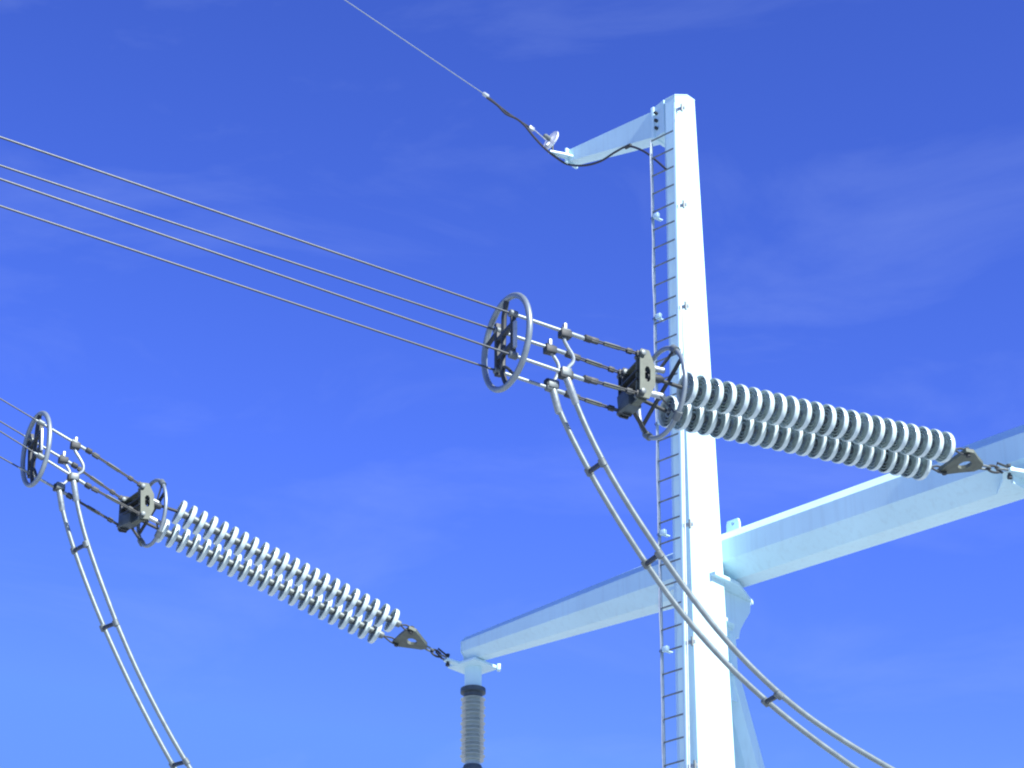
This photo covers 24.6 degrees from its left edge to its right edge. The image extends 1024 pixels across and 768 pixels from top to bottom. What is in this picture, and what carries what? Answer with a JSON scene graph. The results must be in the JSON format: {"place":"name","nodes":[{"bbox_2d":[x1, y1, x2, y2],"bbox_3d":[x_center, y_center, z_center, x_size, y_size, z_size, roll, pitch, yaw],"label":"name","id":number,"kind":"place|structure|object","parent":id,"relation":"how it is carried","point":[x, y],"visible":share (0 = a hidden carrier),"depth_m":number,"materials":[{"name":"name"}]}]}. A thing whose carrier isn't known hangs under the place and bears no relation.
{"place":"outdoors","nodes":[
{"label":"outdoors","id":0,"kind":"place"},
{"bbox_2d":[0,421,23,435],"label":"conductor","id":1,"kind":"object","parent":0,"point":[11,428],"visible":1,"depth_m":32.13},
{"bbox_2d":[20,411,51,487],"bbox_3d":[-6.474,0.883,31.883,0.207,1.138,0.696,16,-32,-27],"label":"corona ring","id":2,"kind":"object","parent":1,"relation":"attached to","point":[30,441],"visible":0.98,"depth_m":31.83,"materials":[{"name":"metal"}]},
{"bbox_2d":[18,467,72,499],"bbox_3d":[-6.367,1.353,32.008,0.801,0.341,0.086,13,-31,-23],"label":"dead end clamp","id":3,"kind":"object","parent":2,"relation":"attached to","point":[68,495],"visible":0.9,"depth_m":32.02,"materials":[{"name":"metal"}]},
{"bbox_2d":[0,456,18,467],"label":"conductor","id":4,"kind":"object","parent":3,"relation":"attached to","point":[9,461],"visible":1,"depth_m":31.89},
{"bbox_2d":[72,498,118,527],"bbox_3d":[-5.689,1.767,32.163,0.785,0.347,0.054,13,-31,-23],"label":"tension link","id":5,"kind":"object","parent":3,"relation":"attached to","point":[97,512],"visible":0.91,"depth_m":32.15,"materials":[{"name":"metal"}]},
{"bbox_2d":[34,452,91,489],"bbox_3d":[-6.065,1.170,31.643,0.840,0.397,0.086,13,-31,-23],"label":"dead end clamp","id":6,"kind":"object","parent":2,"relation":"attached to","point":[87,485],"visible":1,"depth_m":31.64,"materials":[{"name":"metal"}]},
{"bbox_2d":[0,431,33,452],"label":"conductor","id":7,"kind":"object","parent":6,"relation":"attached to","point":[17,441],"visible":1,"depth_m":31.52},
{"bbox_2d":[91,486,139,516],"bbox_3d":[-5.360,1.599,31.805,0.804,0.324,0.054,13,-31,-23],"label":"tension link","id":8,"kind":"object","parent":6,"relation":"attached to","point":[109,497],"visible":1,"depth_m":31.78,"materials":[{"name":"metal"}]},
{"bbox_2d":[24,435,77,468],"bbox_3d":[-6.340,0.938,32.243,0.796,0.358,0.086,13,-31,-23],"label":"dead end clamp","id":9,"kind":"object","parent":1,"relation":"attached to","point":[74,465],"visible":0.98,"depth_m":32.27,"materials":[{"name":"metal"}]},
{"bbox_2d":[56,451,70,488],"bbox_3d":[-6.147,1.201,32.211,0.210,0.583,0.110,13,-31,-23],"label":"jumper lead","id":10,"kind":"object","parent":9,"relation":"hanging from","point":[63,460],"visible":0.82,"depth_m":32.23,"materials":[{"name":"metal"}]},
{"bbox_2d":[77,466,121,499],"bbox_3d":[-5.683,1.383,32.371,0.749,0.404,0.054,13,-31,-23],"label":"tension link","id":11,"kind":"object","parent":9,"relation":"attached to","point":[98,482],"visible":0.98,"depth_m":32.36,"materials":[{"name":"metal"}]},
{"bbox_2d":[0,398,35,419],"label":"conductor","id":12,"kind":"object","parent":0,"point":[17,409],"visible":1,"depth_m":31.73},
{"bbox_2d":[35,419,92,454],"bbox_3d":[-6.090,0.720,31.867,0.826,0.365,0.086,13,-31,-23],"label":"dead end clamp","id":13,"kind":"object","parent":12,"relation":"attached to","point":[88,450],"visible":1,"depth_m":31.87,"materials":[{"name":"metal"}]},
{"bbox_2d":[70,437,84,479],"bbox_3d":[-5.895,1.026,31.813,0.225,0.646,0.110,13,-31,-23],"label":"jumper lead","id":14,"kind":"object","parent":13,"relation":"hanging from","point":[75,446],"visible":1,"depth_m":31.82,"materials":[{"name":"metal"}]},
{"bbox_2d":[91,452,141,486],"bbox_3d":[-5.391,1.175,32.012,0.809,0.401,0.054,13,-31,-23],"label":"tension link","id":15,"kind":"object","parent":13,"relation":"attached to","point":[95,455],"visible":1,"depth_m":31.99,"materials":[{"name":"metal"}]},
{"bbox_2d":[117,482,177,532],"bbox_3d":[-5.024,1.752,32.261,0.621,0.539,0.690,17,-32,-29],"label":"yoke assembly","id":16,"kind":"object","parent":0,"point":[129,520],"visible":0.91,"depth_m":32.07,"materials":[{"name":"metal"}]},
{"bbox_2d":[127,478,167,547],"bbox_3d":[-5.014,1.744,32.197,0.694,1.024,0.289,-25,-37,39],"label":"corona ring","id":17,"kind":"object","parent":16,"relation":"attached to","point":[156,521],"visible":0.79,"depth_m":32.14,"materials":[{"name":"metal"}]},
{"bbox_2d":[156,519,384,643],"bbox_3d":[-3.349,2.801,32.907,3.534,0.357,0.356,27,-35,-14],"label":"insulator string","id":18,"kind":"object","parent":16,"relation":"attached to","point":[274,584],"visible":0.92,"depth_m":32.82,"materials":[{"name":"grey ceramic"}]},
{"bbox_2d":[384,624,426,649],"bbox_3d":[-1.497,3.589,33.199,0.650,0.237,0.615,16,-32,-27],"label":"yoke plate","id":19,"kind":"object","parent":18,"relation":"attached to","point":[404,636],"visible":1,"depth_m":33.19,"materials":[{"name":"metal"}]},
{"bbox_2d":[172,500,401,631],"bbox_3d":[-3.077,2.565,32.553,3.538,0.357,0.357,28,-35,-13],"label":"insulator string","id":20,"kind":"object","parent":16,"relation":"attached to","point":[281,564],"visible":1,"depth_m":32.49,"materials":[{"name":"grey ceramic"}]},
{"bbox_2d":[0,205,493,370],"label":"conductor","id":21,"kind":"object","parent":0,"point":[224,280],"visible":1,"depth_m":23.65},
{"bbox_2d":[505,372,569,398],"bbox_3d":[0.256,0.007,24.916,0.882,0.124,0.086,14,-31,-25],"label":"dead end clamp","id":22,"kind":"object","parent":21,"relation":"attached to","point":[547,388],"visible":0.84,"depth_m":24.93,"materials":[{"name":"metal"}]},
{"bbox_2d":[577,394,624,415],"bbox_3d":[0.922,0.215,25.206,0.691,0.109,0.054,14,-31,-25],"label":"tension link","id":23,"kind":"object","parent":22,"relation":"attached to","point":[612,408],"visible":0.81,"depth_m":25.19,"materials":[{"name":"metal"}]},
{"bbox_2d":[0,164,493,329],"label":"conductor","id":24,"kind":"object","parent":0,"point":[229,241],"visible":1,"depth_m":23.85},
{"bbox_2d":[481,292,532,392],"bbox_3d":[-0.068,-0.440,24.670,0.154,1.108,1.023,13,-31,-23],"label":"corona ring","id":25,"kind":"object","parent":24,"relation":"attached to","point":[502,331],"visible":1,"depth_m":24.62,"materials":[{"name":"metal"}]},
{"bbox_2d":[0,178,508,354],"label":"conductor","id":26,"kind":"object","parent":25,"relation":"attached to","point":[234,259],"visible":1,"depth_m":23.24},
{"bbox_2d":[518,356,591,383],"bbox_3d":[0.424,-0.156,24.526,0.923,0.117,0.086,14,-31,-25],"label":"dead end clamp","id":27,"kind":"object","parent":26,"relation":"attached to","point":[586,379],"visible":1,"depth_m":24.53,"materials":[{"name":"metal"}]},
{"bbox_2d":[590,377,641,397],"bbox_3d":[1.101,0.036,24.832,0.674,0.081,0.054,14,-31,-25],"label":"tension link","id":28,"kind":"object","parent":27,"relation":"attached to","point":[596,381],"visible":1,"depth_m":24.81,"materials":[{"name":"metal"}]},
{"bbox_2d":[0,136,508,313],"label":"conductor","id":29,"kind":"object","parent":25,"relation":"attached to","point":[233,217],"visible":1,"depth_m":23.45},
{"bbox_2d":[518,314,591,342],"bbox_3d":[0.433,-0.589,24.762,0.934,0.118,0.086,14,-31,-25],"label":"dead end clamp","id":30,"kind":"object","parent":29,"relation":"attached to","point":[586,338],"visible":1,"depth_m":24.77,"materials":[{"name":"metal"}]},
{"bbox_2d":[558,323,574,375],"bbox_3d":[0.584,-0.348,24.724,0.185,0.642,0.110,14,-31,-25],"label":"jumper lead","id":31,"kind":"object","parent":30,"relation":"hanging from","point":[565,335],"visible":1,"depth_m":24.73,"materials":[{"name":"metal"}]},
{"bbox_2d":[591,337,638,356],"bbox_3d":[1.115,-0.392,25.067,0.672,0.086,0.054,14,-31,-25],"label":"tension link","id":32,"kind":"object","parent":30,"relation":"attached to","point":[597,341],"visible":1,"depth_m":25.04,"materials":[{"name":"metal"}]},
{"bbox_2d":[507,333,573,358],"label":"dead end clamp","id":33,"kind":"object","parent":24,"relation":"attached to","point":[566,354],"visible":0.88,"depth_m":25.17,"materials":[{"name":"metal"}]},
{"bbox_2d":[543,339,560,388],"bbox_3d":[0.435,-0.206,25.137,0.190,0.600,0.110,14,-31,-25],"label":"jumper lead","id":34,"kind":"object","parent":33,"relation":"hanging from","point":[549,350],"visible":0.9,"depth_m":25.16,"materials":[{"name":"metal"}]},
{"bbox_2d":[574,353,621,375],"bbox_3d":[0.934,-0.206,25.437,0.690,0.122,0.054,14,-31,-25],"label":"tension link","id":35,"kind":"object","parent":33,"relation":"attached to","point":[611,369],"visible":0.87,"depth_m":25.41,"materials":[{"name":"metal"}]},
{"bbox_2d":[0,0,1023,767],"label":"sky","id":36,"kind":"structure","parent":0,"point":[861,162],"materials":[{"name":"blue"}]},
{"bbox_2d":[616,348,681,418],"bbox_3d":[1.514,0.047,25.354,0.630,0.589,0.623,13,-31,-23],"label":"yoke assembly","id":37,"kind":"object","parent":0,"point":[643,378],"visible":0.92,"depth_m":25.16,"materials":[{"name":"metal"}]},
{"bbox_2d":[627,344,687,440],"bbox_3d":[1.491,0.061,25.335,0.386,1.074,0.972,15,-31,-26],"label":"corona ring","id":38,"kind":"object","parent":37,"relation":"attached to","point":[661,395],"visible":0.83,"depth_m":25.27,"materials":[{"name":"metal"}]},
{"bbox_2d":[658,395,931,480],"bbox_3d":[3.266,0.631,26.397,3.592,0.362,0.362,12,-30,-26],"label":"insulator string","id":39,"kind":"object","parent":37,"relation":"attached to","point":[702,421],"visible":0.82,"depth_m":26.25,"materials":[{"name":"grey ceramic"}]},
{"bbox_2d":[676,372,955,462],"bbox_3d":[3.459,0.399,26.059,3.629,0.366,0.366,12,-30,-25],"label":"insulator string","id":40,"kind":"object","parent":37,"relation":"attached to","point":[782,410],"visible":1,"depth_m":25.94,"materials":[{"name":"grey ceramic"}]},
{"bbox_2d":[932,447,982,475],"bbox_3d":[5.155,0.902,27.101,0.671,0.154,0.563,14,-31,-24],"label":"yoke plate","id":41,"kind":"object","parent":40,"relation":"attached to","point":[953,466],"visible":1,"depth_m":27.12,"materials":[{"name":"metal"}]},
{"bbox_3d":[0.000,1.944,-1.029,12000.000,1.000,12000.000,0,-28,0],"label":"ground","id":42,"kind":"structure","parent":0,"visible":0},
{"bbox_2d":[548,94,752,767],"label":"steel pole","id":43,"kind":"object","parent":42,"relation":"on","point":[710,711],"visible":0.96,"depth_m":30.77,"materials":[{"name":"white metal"}]},
{"bbox_2d":[543,131,558,149],"bbox_3d":[0.579,-3.600,34.887,0.235,0.376,0.270,0,-28,0],"label":"disc insulator","id":44,"kind":"object","parent":43,"relation":"on","point":[551,140],"visible":1,"depth_m":34.84,"materials":[{"name":"white ceramic"}]},
{"bbox_2d":[482,92,545,139],"bbox_3d":[0.035,-3.951,34.591,1.189,0.368,0.064,20,-34,-33],"label":"earth wire clamp","id":45,"kind":"object","parent":44,"relation":"attached to","point":[530,127],"visible":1,"depth_m":34.56,"materials":[{"name":"metal"}]},
{"bbox_2d":[345,0,482,92],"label":"earth wire","id":46,"kind":"object","parent":45,"relation":"attached to","point":[412,45],"visible":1,"depth_m":33.77,"materials":[{"name":"metal"}]},
{"bbox_2d":[486,97,666,168],"bbox_3d":[1.014,-3.359,34.282,2.621,1.592,1.179,-5,-28,10],"label":"bonding cable","id":47,"kind":"object","parent":43,"relation":"attached to","point":[629,145],"visible":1,"depth_m":34.43,"materials":[{"name":"metal"}]},
{"bbox_2d":[650,102,697,767],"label":"climbing ladder","id":48,"kind":"object","parent":43,"relation":"attached to","point":[686,642],"visible":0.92,"depth_m":30.74,"materials":[{"name":"metal"}]},
{"bbox_2d":[443,425,1023,673],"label":"crossbeam","id":49,"kind":"object","parent":43,"relation":"attached to","point":[875,512],"visible":0.94,"depth_m":29.71,"materials":[{"name":"metal"}]},
{"bbox_2d":[425,646,449,666],"bbox_3d":[-1.079,3.854,33.288,0.425,0.256,0.114,13,-31,-23],"label":"shackle chain","id":50,"kind":"object","parent":49,"relation":"attached to","point":[439,654],"visible":1,"depth_m":33.30,"materials":[{"name":"metal"}]},
{"bbox_2d":[460,665,485,767],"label":"post insulator","id":51,"kind":"object","parent":49,"relation":"hanging from","point":[472,715],"visible":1,"depth_m":33.06,"materials":[{"name":"ceramic"}]},
{"bbox_2d":[53,483,176,767],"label":"jumper cable","id":52,"kind":"object","parent":51,"relation":"attached to","point":[60,498],"visible":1,"depth_m":31.46,"materials":[{"name":"metal"}]},
{"bbox_2d":[99,619,119,631],"bbox_3d":[-5.366,3.221,31.257,0.108,0.216,0.587,15,-31,-26],"label":"jumper spacer","id":53,"kind":"object","parent":52,"relation":"attached to","point":[104,627],"visible":1,"depth_m":31.21,"materials":[{"name":"metal"}]},
{"bbox_2d":[169,757,189,767],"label":"jumper spacer","id":54,"kind":"object","parent":52,"relation":"attached to","point":[184,761],"visible":1,"depth_m":30.80,"materials":[{"name":"metal"}]},
{"bbox_2d":[67,473,191,767],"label":"jumper cable","id":55,"kind":"object","parent":51,"relation":"attached to","point":[74,487],"visible":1,"depth_m":31.02,"materials":[{"name":"metal"}]},
{"bbox_2d":[70,540,88,554],"bbox_3d":[-5.814,2.199,31.551,0.106,0.210,0.586,15,-31,-25],"label":"jumper spacer","id":56,"kind":"object","parent":55,"relation":"attached to","point":[85,544],"visible":1,"depth_m":31.50,"materials":[{"name":"metal"}]},
{"bbox_2d":[979,462,1011,479],"bbox_3d":[5.615,0.976,27.339,0.518,0.182,0.115,14,-31,-25],"label":"shackle chain","id":57,"kind":"object","parent":49,"relation":"hanging from","point":[998,470],"visible":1,"depth_m":27.34,"materials":[{"name":"metal"}]},
{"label":"post insulator","id":58,"kind":"object","parent":49,"relation":"attached to","visible":0},
{"bbox_2d":[544,378,858,767],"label":"jumper cable","id":59,"kind":"object","parent":58,"relation":"attached to","point":[730,667],"visible":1,"depth_m":24.64,"materials":[{"name":"metal"}]},
{"bbox_2d":[584,457,607,476],"bbox_3d":[0.877,0.871,24.544,0.108,0.219,0.550,8,-29,-14],"label":"jumper spacer","id":60,"kind":"object","parent":59,"relation":"attached to","point":[601,463],"visible":1,"depth_m":24.49,"materials":[{"name":"metal"}]},
{"bbox_2d":[641,549,664,568],"bbox_3d":[1.463,1.823,24.392,0.110,0.196,0.556,7,-29,-13],"label":"jumper spacer","id":61,"kind":"object","parent":59,"relation":"attached to","point":[659,554],"visible":1,"depth_m":24.34,"materials":[{"name":"metal"}]},
{"bbox_2d":[761,690,783,706],"bbox_3d":[2.707,3.268,24.375,0.113,0.204,0.572,5,-28,-9],"label":"jumper spacer","id":62,"kind":"object","parent":59,"relation":"attached to","point":[778,695],"visible":1,"depth_m":24.33,"materials":[{"name":"metal"}]},
{"bbox_2d":[558,369,894,767],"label":"jumper cable","id":63,"kind":"object","parent":58,"relation":"attached to","point":[573,396],"visible":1,"depth_m":24.21,"materials":[{"name":"metal"}]},
{"bbox_2d":[724,590,764,767],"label":"brace leg","id":64,"kind":"object","parent":42,"relation":"on","point":[747,753],"visible":0.38,"depth_m":29.79,"materials":[{"name":"paint"}]}
]}

